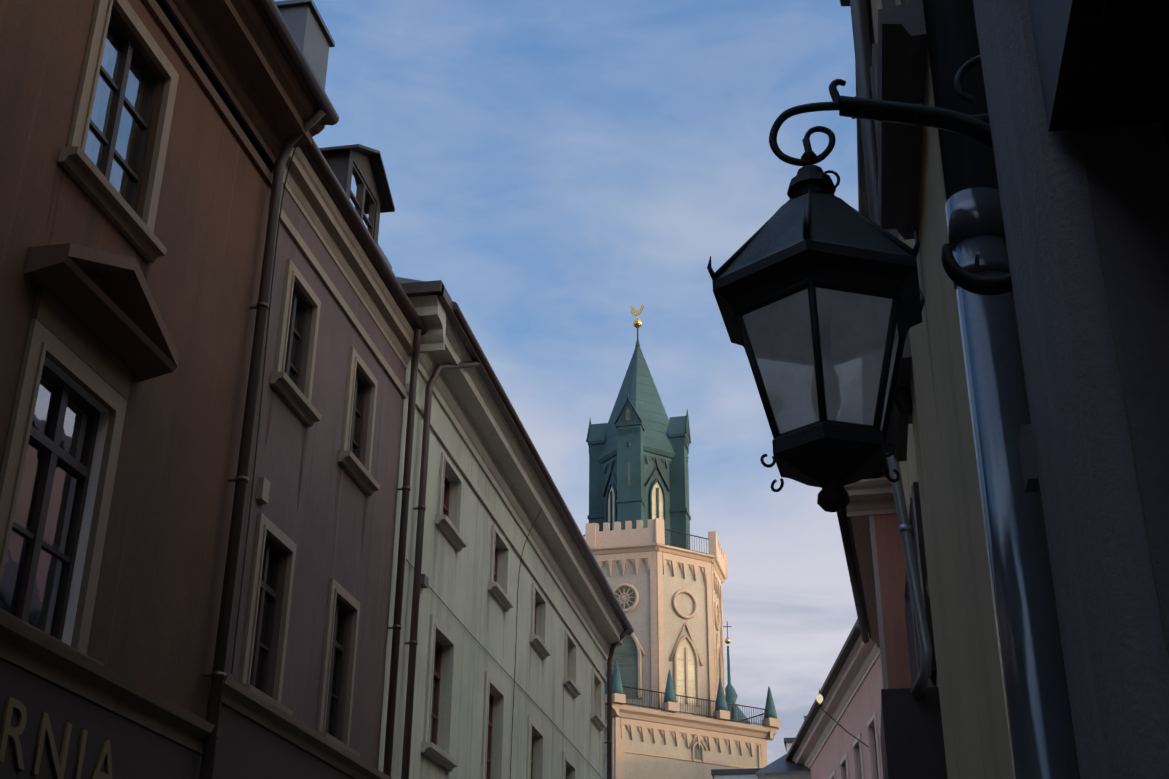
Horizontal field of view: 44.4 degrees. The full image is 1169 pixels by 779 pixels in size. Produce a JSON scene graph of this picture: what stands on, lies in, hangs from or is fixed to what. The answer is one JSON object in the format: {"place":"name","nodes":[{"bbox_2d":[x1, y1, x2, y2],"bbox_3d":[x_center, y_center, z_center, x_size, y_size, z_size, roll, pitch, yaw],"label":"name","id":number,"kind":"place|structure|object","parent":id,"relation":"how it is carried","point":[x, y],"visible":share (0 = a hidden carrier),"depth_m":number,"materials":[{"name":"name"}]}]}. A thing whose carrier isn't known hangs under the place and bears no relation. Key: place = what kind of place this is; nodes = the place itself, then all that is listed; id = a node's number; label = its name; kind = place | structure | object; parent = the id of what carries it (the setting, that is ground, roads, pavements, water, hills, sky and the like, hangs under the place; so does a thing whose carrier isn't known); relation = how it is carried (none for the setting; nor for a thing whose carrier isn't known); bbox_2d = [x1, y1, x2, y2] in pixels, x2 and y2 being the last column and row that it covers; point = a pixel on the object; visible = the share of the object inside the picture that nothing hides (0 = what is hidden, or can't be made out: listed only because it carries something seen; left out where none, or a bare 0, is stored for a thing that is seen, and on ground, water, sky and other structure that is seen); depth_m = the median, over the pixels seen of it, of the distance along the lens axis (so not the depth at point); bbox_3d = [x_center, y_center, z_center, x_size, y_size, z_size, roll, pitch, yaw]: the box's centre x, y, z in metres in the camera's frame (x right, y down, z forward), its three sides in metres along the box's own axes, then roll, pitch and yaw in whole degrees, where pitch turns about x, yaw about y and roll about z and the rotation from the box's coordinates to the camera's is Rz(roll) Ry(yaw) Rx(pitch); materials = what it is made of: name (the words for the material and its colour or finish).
{"place":"outdoors","nodes":[
{"label":"outdoors","id":0,"kind":"place"},
{"bbox_2d":[274,0,857,764],"label":"sky","id":1,"kind":"structure","parent":0,"point":[561,167],"materials":[{"name":"blue"}]},
{"bbox_2d":[583,304,779,778],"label":"tower","id":2,"kind":"structure","parent":0,"point":[671,715],"depth_m":78.78,"materials":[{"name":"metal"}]},
{"label":"terrain","id":3,"kind":"structure","parent":0,"visible":0},
{"bbox_2d":[0,0,633,778],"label":"tenements","id":4,"kind":"structure","parent":3,"relation":"on","point":[276,480],"depth_m":15.71,"materials":[{"name":"brown paint"}]},
{"bbox_2d":[0,697,111,778],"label":"sign letters","id":5,"kind":"object","parent":4,"relation":"attached to","point":[12,733],"visible":1,"depth_m":11.39,"materials":[{"name":"gold metal"}]},
{"bbox_2d":[711,622,810,778],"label":"cathedral turret and houses","id":6,"kind":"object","parent":3,"relation":"on","point":[781,768],"visible":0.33,"depth_m":54.80,"materials":[{"name":"green metal"}]},
{"bbox_2d":[785,0,947,778],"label":"houses","id":7,"kind":"structure","parent":3,"relation":"on","point":[879,691],"depth_m":17.59,"materials":[{"name":"pink paint"}]},
{"bbox_2d":[816,690,868,746],"bbox_3d":[7.096,9.055,39.538,1.365,1.612,0.189,3,-26,-6],"label":"globe lamp","id":8,"kind":"object","parent":7,"relation":"attached to","point":[819,698],"visible":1,"depth_m":39.56,"materials":[{"name":"glass"}]},
{"bbox_2d":[840,0,1168,778],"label":"house","id":9,"kind":"structure","parent":3,"relation":"on","point":[1034,406],"depth_m":2.61,"materials":[{"name":"grey paint"}]},
{"bbox_2d":[707,55,1012,511],"bbox_3d":[0.578,-0.224,2.982,0.684,1.037,0.430,6,-26,-12],"label":"street lamp","id":10,"kind":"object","parent":9,"relation":"attached to","point":[818,294],"depth_m":2.78,"materials":[{"name":"metal"}]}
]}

